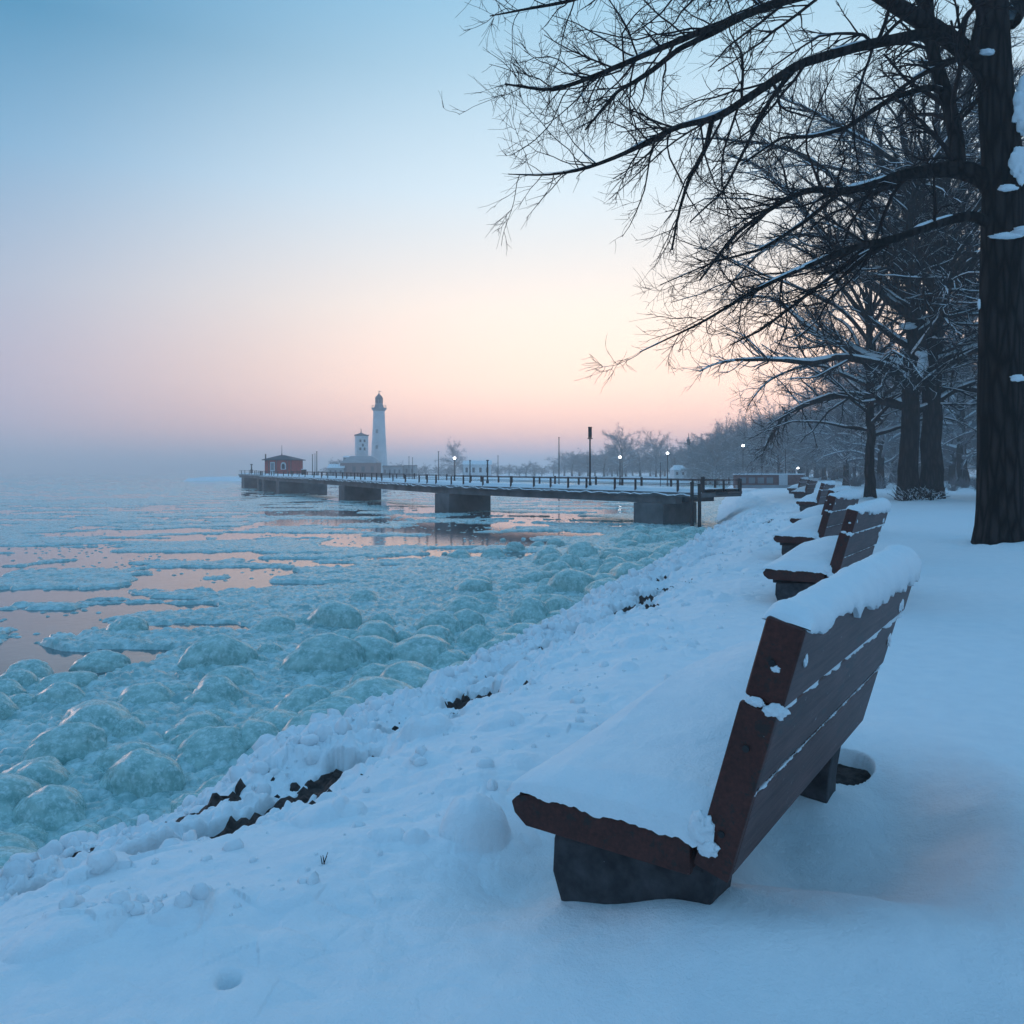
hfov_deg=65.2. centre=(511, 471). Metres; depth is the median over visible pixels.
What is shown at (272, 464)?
door
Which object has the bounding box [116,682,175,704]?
ice mound
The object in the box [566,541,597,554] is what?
ice mound
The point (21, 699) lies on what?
ice mound
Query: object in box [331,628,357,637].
ice mound
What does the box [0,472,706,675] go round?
lake water
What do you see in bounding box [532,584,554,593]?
ice mound
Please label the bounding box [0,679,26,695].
ice mound
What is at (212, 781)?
ice mound
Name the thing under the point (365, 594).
ice mound
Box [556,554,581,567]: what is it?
ice mound
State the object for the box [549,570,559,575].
ice mound
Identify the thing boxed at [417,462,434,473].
bare tree
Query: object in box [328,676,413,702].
ice mound
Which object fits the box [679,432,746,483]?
bare tree
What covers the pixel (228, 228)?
sky
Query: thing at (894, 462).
bare tree
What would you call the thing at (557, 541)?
ice mound
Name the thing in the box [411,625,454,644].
ice mound
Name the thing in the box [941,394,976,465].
bare tree
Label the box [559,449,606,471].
bare tree
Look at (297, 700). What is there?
ice mound
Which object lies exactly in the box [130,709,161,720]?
ice mound
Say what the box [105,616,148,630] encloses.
ice mound
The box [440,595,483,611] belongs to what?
ice mound
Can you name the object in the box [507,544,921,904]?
park bench
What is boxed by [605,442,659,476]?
bare tree
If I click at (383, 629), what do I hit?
ice mound
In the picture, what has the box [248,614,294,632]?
ice mound
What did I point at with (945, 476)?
bare tree
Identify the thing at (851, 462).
bare tree
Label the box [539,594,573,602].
ice mound
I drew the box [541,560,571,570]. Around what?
ice mound
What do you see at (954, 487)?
bare shrub
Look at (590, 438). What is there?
lamp post
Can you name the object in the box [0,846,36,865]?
ice mound
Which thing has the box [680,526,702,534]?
ice mound
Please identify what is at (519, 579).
ice mound
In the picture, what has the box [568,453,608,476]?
bare tree
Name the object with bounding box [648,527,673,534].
ice mound
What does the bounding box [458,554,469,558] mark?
ice mound
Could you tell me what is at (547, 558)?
ice mound
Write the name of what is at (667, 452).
street lamp
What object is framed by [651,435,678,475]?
bare tree
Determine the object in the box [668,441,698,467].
bare tree
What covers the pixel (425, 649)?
ice mound
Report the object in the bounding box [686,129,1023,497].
bare tree
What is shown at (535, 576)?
ice mound
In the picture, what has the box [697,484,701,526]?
mooring pile
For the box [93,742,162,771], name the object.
ice mound
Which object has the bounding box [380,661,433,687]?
ice mound
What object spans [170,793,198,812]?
ice mound
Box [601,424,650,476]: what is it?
bare tree
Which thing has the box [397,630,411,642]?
ice mound
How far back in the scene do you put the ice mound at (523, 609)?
11.00 m
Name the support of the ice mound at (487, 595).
on the lake water
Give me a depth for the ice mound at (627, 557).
18.05 m
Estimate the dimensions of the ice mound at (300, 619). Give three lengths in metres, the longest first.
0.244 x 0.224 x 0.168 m
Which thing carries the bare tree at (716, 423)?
on the snow ground
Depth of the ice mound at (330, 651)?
8.31 m
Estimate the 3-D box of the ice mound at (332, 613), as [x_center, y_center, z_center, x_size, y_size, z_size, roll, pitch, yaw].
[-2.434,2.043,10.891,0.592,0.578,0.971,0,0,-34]
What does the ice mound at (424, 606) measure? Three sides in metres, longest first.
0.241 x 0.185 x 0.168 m
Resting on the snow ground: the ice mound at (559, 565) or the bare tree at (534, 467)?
the bare tree at (534, 467)
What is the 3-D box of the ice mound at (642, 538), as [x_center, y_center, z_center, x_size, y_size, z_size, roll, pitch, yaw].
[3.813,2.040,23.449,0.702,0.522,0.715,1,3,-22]
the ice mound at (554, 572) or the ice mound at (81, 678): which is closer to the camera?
the ice mound at (81, 678)
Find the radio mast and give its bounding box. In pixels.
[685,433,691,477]
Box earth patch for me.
[836,764,870,785]
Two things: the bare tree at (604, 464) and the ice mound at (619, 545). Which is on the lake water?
the ice mound at (619, 545)
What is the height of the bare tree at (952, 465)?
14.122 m
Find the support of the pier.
on the lake water
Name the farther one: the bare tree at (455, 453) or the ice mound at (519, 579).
the bare tree at (455, 453)
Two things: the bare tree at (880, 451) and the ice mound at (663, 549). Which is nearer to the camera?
the ice mound at (663, 549)
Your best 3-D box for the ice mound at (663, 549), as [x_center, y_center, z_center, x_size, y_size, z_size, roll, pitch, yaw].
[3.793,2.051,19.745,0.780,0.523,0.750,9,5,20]
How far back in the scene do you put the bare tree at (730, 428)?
143.27 m
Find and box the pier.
[238,470,741,524]
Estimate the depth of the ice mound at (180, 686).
7.44 m
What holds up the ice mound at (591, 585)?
on the lake water
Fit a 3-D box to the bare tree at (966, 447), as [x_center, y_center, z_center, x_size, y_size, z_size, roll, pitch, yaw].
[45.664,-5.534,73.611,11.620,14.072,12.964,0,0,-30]
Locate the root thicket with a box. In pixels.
[887,480,948,500]
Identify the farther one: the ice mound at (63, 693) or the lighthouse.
the lighthouse
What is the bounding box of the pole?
[469,460,470,482]
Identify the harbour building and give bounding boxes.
[327,464,344,475]
[340,456,380,476]
[382,466,403,476]
[403,465,416,476]
[463,461,491,476]
[669,465,685,478]
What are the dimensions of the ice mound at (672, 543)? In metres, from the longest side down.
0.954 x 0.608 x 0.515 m
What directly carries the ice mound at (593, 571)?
on the lake water
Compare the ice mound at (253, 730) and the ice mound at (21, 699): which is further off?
the ice mound at (21, 699)
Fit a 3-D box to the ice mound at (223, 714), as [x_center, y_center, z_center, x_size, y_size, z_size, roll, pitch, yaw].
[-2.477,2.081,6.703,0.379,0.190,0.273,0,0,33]
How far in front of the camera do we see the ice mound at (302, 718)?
6.10 m
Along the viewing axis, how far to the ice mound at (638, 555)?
18.49 m
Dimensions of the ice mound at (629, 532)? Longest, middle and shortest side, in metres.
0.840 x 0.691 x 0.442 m
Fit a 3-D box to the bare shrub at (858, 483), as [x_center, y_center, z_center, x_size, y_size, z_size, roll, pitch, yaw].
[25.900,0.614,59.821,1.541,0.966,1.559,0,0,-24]
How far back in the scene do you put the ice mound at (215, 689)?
7.13 m
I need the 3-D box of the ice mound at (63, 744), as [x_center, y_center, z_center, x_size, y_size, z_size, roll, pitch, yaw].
[-3.270,2.058,5.832,0.625,0.450,0.402,5,4,-45]
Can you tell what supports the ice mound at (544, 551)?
on the lake water
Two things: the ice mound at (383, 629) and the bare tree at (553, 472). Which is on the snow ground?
the bare tree at (553, 472)
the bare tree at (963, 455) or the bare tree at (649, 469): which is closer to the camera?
the bare tree at (963, 455)
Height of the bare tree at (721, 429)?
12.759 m
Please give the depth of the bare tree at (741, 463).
124.17 m
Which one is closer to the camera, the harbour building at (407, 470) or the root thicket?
the root thicket
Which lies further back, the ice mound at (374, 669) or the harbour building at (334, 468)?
the harbour building at (334, 468)
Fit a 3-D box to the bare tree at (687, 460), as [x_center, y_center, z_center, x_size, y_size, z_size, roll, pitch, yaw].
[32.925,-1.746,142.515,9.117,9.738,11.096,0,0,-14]
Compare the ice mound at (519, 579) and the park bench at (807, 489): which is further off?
the park bench at (807, 489)
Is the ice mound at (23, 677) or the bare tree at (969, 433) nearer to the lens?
the ice mound at (23, 677)
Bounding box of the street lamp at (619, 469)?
[619,455,620,484]
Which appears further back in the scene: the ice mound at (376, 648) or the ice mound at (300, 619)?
the ice mound at (300, 619)
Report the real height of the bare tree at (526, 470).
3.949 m
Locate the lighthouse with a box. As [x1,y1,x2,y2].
[371,391,387,476]
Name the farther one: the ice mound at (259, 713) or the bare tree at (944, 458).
the bare tree at (944, 458)
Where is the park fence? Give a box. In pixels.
[734,465,794,473]
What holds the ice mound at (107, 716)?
on the lake water
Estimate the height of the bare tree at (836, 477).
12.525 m
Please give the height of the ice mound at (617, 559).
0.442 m
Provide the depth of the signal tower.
188.74 m
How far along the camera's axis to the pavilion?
93.61 m
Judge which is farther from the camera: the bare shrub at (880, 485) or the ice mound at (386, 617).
the bare shrub at (880, 485)
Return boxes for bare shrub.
[839,472,864,485]
[847,475,864,485]
[875,473,892,488]
[887,473,896,484]
[945,481,961,490]
[952,477,973,487]
[964,480,975,489]
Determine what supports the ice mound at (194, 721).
on the lake water
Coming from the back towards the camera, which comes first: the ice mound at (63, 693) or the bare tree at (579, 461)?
the bare tree at (579, 461)
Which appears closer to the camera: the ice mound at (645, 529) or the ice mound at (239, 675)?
the ice mound at (239, 675)
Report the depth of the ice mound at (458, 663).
7.89 m
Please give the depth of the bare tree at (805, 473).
120.78 m
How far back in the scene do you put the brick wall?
56.85 m
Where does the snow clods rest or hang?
on the snow ground
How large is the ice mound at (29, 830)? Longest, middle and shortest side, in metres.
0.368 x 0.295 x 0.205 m
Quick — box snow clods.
[0,504,799,928]
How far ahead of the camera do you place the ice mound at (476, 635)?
9.43 m
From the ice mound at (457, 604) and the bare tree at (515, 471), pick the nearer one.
the ice mound at (457, 604)
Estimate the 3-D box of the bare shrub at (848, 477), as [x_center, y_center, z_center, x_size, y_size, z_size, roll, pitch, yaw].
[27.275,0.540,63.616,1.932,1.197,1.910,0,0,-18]
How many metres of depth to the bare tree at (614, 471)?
196.52 m
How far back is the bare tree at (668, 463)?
198.33 m
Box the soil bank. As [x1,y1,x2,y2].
[72,519,773,856]
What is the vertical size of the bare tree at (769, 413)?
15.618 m
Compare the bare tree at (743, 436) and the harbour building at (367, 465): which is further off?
the harbour building at (367, 465)
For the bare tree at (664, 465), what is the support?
on the snow ground
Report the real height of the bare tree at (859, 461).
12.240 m
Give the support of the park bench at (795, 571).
on the snow ground
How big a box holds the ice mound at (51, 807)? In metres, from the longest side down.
0.481 x 0.400 x 0.363 m
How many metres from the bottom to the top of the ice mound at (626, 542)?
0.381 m
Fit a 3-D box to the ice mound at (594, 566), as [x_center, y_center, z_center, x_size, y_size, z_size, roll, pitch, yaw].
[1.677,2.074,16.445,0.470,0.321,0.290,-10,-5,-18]
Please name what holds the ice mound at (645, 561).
on the lake water
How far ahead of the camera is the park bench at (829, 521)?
10.10 m
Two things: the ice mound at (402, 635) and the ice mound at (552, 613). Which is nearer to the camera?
the ice mound at (402, 635)
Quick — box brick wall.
[733,474,805,487]
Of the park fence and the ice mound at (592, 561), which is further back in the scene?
the park fence
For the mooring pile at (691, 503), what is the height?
1.884 m
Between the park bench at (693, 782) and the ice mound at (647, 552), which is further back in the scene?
the ice mound at (647, 552)
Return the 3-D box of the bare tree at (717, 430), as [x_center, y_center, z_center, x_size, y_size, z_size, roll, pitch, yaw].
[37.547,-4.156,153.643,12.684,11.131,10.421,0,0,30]
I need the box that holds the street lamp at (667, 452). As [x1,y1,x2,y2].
[666,451,668,485]
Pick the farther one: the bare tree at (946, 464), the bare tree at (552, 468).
the bare tree at (552, 468)
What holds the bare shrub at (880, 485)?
on the snow ground
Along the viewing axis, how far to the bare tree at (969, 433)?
37.83 m
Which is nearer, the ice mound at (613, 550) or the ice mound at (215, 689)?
the ice mound at (215, 689)
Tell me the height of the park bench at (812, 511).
1.000 m
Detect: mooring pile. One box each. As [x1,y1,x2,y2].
[690,482,693,525]
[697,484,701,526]
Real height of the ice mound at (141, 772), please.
0.446 m
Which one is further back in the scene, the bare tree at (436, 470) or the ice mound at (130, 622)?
the bare tree at (436, 470)
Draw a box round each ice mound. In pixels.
[0,669,38,685]
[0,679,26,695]
[0,692,19,719]
[0,773,42,824]
[0,830,39,850]
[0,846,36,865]
[2,755,69,786]
[3,822,48,841]
[6,659,53,677]
[10,693,35,707]
[12,784,86,830]
[18,722,107,764]
[34,671,97,691]
[36,681,85,704]
[58,699,131,735]
[68,774,77,778]
[69,650,130,672]
[72,823,102,833]
[76,766,105,775]
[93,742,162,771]
[98,748,184,797]
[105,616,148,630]
[112,716,145,737]
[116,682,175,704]
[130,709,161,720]
[162,711,225,739]
[166,682,196,691]
[170,729,197,747]
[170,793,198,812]
[175,726,246,769]
[177,633,257,669]
[183,675,243,704]
[195,774,224,792]
[201,665,254,685]
[205,708,235,719]
[233,718,279,749]
[247,709,273,718]
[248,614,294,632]
[257,643,283,652]
[257,655,268,660]
[257,709,297,731]
[273,636,292,641]
[273,684,330,712]
[279,632,364,673]
[281,709,326,730]
[294,617,305,622]
[298,696,360,715]
[305,600,361,628]
[319,676,336,683]
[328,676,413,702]
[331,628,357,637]
[349,663,388,683]
[350,589,377,600]
[350,620,396,642]
[353,635,392,663]
[367,612,395,624]
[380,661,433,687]
[384,658,409,664]
[387,634,453,666]
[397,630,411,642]
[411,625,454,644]
[413,610,462,634]
[419,604,429,608]
[429,650,467,667]
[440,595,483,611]
[447,549,470,557]
[449,661,463,666]
[451,642,469,646]
[453,578,492,591]
[453,609,484,628]
[456,624,493,646]
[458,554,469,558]
[466,574,492,583]
[474,591,497,600]
[474,603,498,612]
[476,633,516,651]
[480,547,506,557]
[494,621,509,627]
[500,582,522,590]
[504,623,538,634]
[505,542,524,551]
[510,576,529,583]
[510,597,548,622]
[521,618,538,623]
[522,570,552,581]
[529,595,540,599]
[530,541,544,546]
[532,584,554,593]
[533,546,561,559]
[537,578,549,585]
[539,553,560,563]
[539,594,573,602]
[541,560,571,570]
[544,596,574,611]
[546,538,564,545]
[546,568,594,592]
[546,609,566,616]
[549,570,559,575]
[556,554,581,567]
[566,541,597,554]
[581,558,604,569]
[582,568,597,574]
[583,577,616,594]
[586,565,599,569]
[592,573,616,580]
[596,561,619,573]
[598,551,612,558]
[603,548,621,552]
[604,556,626,562]
[607,552,636,561]
[608,562,644,578]
[613,544,624,547]
[614,535,632,542]
[616,539,637,545]
[621,529,642,535]
[626,549,646,560]
[632,533,652,542]
[633,525,649,533]
[635,557,655,565]
[640,550,653,556]
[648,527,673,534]
[648,552,663,557]
[649,533,664,541]
[652,545,672,555]
[657,542,681,547]
[659,531,670,535]
[662,532,685,539]
[674,539,687,545]
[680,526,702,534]
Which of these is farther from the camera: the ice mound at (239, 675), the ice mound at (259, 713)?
the ice mound at (239, 675)
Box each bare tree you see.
[320,457,339,471]
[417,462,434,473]
[417,466,427,473]
[431,463,444,474]
[434,437,468,474]
[438,0,1023,544]
[446,466,460,475]
[491,463,504,475]
[492,466,505,474]
[500,464,517,475]
[510,465,524,475]
[516,461,540,475]
[520,460,546,475]
[535,466,548,475]
[545,451,583,475]
[546,465,562,475]
[553,448,597,475]
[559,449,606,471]
[561,449,594,475]
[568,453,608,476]
[570,452,602,475]
[577,445,638,476]
[596,444,628,475]
[598,452,632,475]
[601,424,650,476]
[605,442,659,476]
[610,449,643,476]
[632,454,664,475]
[636,426,674,476]
[642,454,669,475]
[649,0,1023,498]
[650,442,692,471]
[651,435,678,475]
[652,449,686,475]
[667,1,1023,499]
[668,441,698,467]
[671,436,718,483]
[675,435,697,476]
[677,422,734,466]
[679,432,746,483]
[682,436,732,483]
[685,433,745,483]
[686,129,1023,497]
[692,418,735,473]
[703,421,758,470]
[710,413,751,447]
[718,416,772,473]
[724,400,801,473]
[724,411,771,473]
[726,417,774,469]
[738,408,768,473]
[741,384,820,474]
[748,415,827,473]
[754,417,819,476]
[760,403,841,476]
[762,394,815,473]
[766,384,858,479]
[778,310,966,487]
[783,334,919,485]
[793,414,863,479]
[796,384,899,477]
[802,409,861,479]
[812,266,978,485]
[812,411,839,478]
[823,408,897,479]
[826,329,949,482]
[827,416,920,476]
[834,30,1021,456]
[854,411,970,474]
[855,370,975,471]
[877,336,976,483]
[941,393,976,464]
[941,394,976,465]
[943,376,971,480]
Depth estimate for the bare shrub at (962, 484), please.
54.15 m
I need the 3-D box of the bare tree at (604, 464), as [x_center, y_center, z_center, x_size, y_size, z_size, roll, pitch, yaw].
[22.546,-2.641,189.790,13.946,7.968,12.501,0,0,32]
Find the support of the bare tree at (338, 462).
on the snow ground
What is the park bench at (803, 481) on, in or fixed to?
on the snow ground
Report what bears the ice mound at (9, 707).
on the lake water
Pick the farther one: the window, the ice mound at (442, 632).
the window
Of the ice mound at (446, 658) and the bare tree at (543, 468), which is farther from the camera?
the bare tree at (543, 468)
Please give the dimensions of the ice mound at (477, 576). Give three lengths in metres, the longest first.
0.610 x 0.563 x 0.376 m
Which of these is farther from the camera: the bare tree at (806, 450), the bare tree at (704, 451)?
the bare tree at (704, 451)
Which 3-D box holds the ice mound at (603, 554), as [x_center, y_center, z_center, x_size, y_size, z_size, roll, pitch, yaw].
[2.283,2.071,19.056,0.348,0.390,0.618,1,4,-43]
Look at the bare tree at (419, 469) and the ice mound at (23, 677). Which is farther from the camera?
the bare tree at (419, 469)
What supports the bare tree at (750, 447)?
on the snow ground
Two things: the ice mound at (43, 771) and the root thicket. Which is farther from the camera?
the root thicket
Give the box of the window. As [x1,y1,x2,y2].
[281,462,285,469]
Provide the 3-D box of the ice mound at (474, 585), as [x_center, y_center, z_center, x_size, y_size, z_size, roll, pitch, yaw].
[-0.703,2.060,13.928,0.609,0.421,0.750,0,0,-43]
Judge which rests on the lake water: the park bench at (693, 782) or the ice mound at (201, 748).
the ice mound at (201, 748)
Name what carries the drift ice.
on the lake water
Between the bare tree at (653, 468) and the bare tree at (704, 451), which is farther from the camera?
the bare tree at (653, 468)
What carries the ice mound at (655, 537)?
on the lake water
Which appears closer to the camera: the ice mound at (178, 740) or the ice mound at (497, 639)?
the ice mound at (178, 740)
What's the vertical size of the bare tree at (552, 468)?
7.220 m
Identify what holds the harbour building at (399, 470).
on the snow ground
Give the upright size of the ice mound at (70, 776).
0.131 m
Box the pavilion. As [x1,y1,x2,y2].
[262,453,305,473]
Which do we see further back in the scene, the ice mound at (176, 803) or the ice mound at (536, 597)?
the ice mound at (536, 597)
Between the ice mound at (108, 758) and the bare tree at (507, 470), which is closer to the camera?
the ice mound at (108, 758)
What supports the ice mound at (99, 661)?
on the lake water
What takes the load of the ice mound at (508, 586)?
on the lake water
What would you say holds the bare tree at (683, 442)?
on the snow ground
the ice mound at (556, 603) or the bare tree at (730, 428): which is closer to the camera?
the ice mound at (556, 603)
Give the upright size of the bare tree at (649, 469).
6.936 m
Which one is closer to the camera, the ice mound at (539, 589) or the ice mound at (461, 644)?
the ice mound at (461, 644)
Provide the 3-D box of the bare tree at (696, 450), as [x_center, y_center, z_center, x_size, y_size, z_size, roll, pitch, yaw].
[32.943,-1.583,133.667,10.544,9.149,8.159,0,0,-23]
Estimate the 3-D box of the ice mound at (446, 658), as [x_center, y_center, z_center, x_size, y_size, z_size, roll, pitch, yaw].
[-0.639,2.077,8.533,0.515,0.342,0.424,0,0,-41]
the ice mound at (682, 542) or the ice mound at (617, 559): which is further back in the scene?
the ice mound at (682, 542)
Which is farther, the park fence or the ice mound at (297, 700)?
the park fence
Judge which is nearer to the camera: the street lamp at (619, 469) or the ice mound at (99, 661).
the ice mound at (99, 661)
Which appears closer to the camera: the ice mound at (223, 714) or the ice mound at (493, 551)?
the ice mound at (223, 714)
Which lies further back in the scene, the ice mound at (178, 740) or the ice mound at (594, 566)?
the ice mound at (594, 566)
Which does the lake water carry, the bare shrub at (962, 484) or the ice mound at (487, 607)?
the ice mound at (487, 607)
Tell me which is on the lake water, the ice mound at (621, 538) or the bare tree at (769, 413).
the ice mound at (621, 538)
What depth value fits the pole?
41.49 m
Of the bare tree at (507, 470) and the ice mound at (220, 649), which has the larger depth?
the bare tree at (507, 470)
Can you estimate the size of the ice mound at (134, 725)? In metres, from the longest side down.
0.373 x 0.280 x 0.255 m
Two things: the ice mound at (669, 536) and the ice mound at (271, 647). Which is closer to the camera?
the ice mound at (271, 647)
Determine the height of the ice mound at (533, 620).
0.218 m
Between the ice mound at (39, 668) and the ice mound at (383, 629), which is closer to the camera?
the ice mound at (39, 668)
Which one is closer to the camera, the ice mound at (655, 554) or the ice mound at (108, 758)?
the ice mound at (108, 758)
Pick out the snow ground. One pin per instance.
(890, 890)
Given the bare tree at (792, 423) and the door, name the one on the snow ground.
the bare tree at (792, 423)
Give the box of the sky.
[0,0,1023,471]
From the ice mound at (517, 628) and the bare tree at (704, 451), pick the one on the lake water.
the ice mound at (517, 628)
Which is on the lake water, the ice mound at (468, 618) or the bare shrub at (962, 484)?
the ice mound at (468, 618)
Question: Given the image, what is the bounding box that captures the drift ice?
[0,472,727,847]
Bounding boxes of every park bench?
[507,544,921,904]
[761,497,890,600]
[772,489,860,555]
[787,477,808,493]
[789,486,851,522]
[791,478,817,497]
[795,480,835,511]
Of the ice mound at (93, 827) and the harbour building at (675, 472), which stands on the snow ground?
the harbour building at (675, 472)
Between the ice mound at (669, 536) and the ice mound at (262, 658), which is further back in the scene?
the ice mound at (669, 536)
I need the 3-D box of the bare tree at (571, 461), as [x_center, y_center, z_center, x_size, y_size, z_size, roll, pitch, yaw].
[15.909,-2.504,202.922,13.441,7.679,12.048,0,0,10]
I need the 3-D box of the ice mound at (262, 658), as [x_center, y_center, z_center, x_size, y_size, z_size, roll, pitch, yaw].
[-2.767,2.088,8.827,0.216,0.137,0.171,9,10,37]
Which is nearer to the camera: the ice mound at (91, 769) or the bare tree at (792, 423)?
the ice mound at (91, 769)
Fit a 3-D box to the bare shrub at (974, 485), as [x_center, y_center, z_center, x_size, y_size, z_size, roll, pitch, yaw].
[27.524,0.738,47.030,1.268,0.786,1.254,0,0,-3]
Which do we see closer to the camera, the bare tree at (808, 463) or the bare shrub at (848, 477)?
the bare shrub at (848, 477)
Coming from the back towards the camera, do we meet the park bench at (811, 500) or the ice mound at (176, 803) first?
the park bench at (811, 500)
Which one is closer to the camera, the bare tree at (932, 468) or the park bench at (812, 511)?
the park bench at (812, 511)
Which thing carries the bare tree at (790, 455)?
on the snow ground
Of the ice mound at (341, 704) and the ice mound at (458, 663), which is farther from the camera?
the ice mound at (458, 663)
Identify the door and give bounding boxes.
[270,462,274,473]
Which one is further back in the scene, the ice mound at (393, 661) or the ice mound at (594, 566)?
the ice mound at (594, 566)
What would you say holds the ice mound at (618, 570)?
on the lake water
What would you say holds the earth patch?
on the snow ground
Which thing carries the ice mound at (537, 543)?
on the lake water
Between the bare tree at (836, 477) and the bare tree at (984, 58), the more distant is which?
the bare tree at (836, 477)
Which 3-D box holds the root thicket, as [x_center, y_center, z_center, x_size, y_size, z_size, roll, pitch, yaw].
[15.648,0.810,30.691,2.217,1.071,1.541,0,0,0]
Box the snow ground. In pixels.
[0,472,1023,1023]
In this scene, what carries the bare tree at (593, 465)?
on the snow ground
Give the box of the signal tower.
[354,431,368,455]
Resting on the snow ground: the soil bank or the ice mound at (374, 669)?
the soil bank
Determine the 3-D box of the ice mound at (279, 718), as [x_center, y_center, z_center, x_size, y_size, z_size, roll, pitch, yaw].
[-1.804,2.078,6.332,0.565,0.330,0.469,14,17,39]
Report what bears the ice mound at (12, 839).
on the lake water
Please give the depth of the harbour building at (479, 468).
177.50 m
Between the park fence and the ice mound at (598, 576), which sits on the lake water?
the ice mound at (598, 576)
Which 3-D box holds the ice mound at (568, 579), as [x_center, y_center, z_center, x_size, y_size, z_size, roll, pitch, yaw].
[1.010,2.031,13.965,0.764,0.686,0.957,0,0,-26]
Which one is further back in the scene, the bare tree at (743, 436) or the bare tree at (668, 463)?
the bare tree at (668, 463)
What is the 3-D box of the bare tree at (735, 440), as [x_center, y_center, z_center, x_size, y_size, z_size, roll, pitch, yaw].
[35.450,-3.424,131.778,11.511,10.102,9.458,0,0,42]
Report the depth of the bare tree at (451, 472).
203.76 m
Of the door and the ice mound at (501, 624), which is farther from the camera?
the door
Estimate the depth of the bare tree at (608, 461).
199.88 m
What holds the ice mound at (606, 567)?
on the lake water
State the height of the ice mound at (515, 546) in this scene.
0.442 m
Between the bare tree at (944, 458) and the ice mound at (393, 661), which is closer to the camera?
the ice mound at (393, 661)
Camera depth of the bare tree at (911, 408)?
31.00 m
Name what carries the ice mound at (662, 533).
on the lake water
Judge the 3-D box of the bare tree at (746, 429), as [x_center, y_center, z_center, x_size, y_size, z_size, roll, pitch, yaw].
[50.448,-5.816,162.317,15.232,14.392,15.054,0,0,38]
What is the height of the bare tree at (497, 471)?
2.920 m
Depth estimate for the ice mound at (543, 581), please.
14.31 m
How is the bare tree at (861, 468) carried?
on the snow ground
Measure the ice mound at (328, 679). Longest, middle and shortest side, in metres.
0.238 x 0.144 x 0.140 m
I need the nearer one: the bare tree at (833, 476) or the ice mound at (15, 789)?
the ice mound at (15, 789)
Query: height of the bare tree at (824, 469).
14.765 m
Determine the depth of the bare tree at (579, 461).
211.19 m
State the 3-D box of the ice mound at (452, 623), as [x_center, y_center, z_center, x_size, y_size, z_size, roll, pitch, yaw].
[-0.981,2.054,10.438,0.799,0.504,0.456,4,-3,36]
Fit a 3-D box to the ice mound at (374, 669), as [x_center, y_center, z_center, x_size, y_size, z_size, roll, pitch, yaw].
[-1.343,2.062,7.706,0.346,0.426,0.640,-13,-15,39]
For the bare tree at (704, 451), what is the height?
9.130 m
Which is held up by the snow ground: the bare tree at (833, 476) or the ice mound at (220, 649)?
the bare tree at (833, 476)
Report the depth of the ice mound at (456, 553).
19.45 m
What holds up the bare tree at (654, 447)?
on the snow ground
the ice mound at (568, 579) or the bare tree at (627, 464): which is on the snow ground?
the bare tree at (627, 464)
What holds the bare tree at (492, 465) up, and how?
on the snow ground
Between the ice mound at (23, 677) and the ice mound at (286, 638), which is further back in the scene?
the ice mound at (286, 638)
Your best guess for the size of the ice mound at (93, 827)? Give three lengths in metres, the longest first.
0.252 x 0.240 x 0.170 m
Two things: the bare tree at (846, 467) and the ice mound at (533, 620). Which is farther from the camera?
the bare tree at (846, 467)
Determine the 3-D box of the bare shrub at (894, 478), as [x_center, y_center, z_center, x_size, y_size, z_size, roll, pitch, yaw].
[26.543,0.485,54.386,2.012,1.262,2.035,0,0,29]

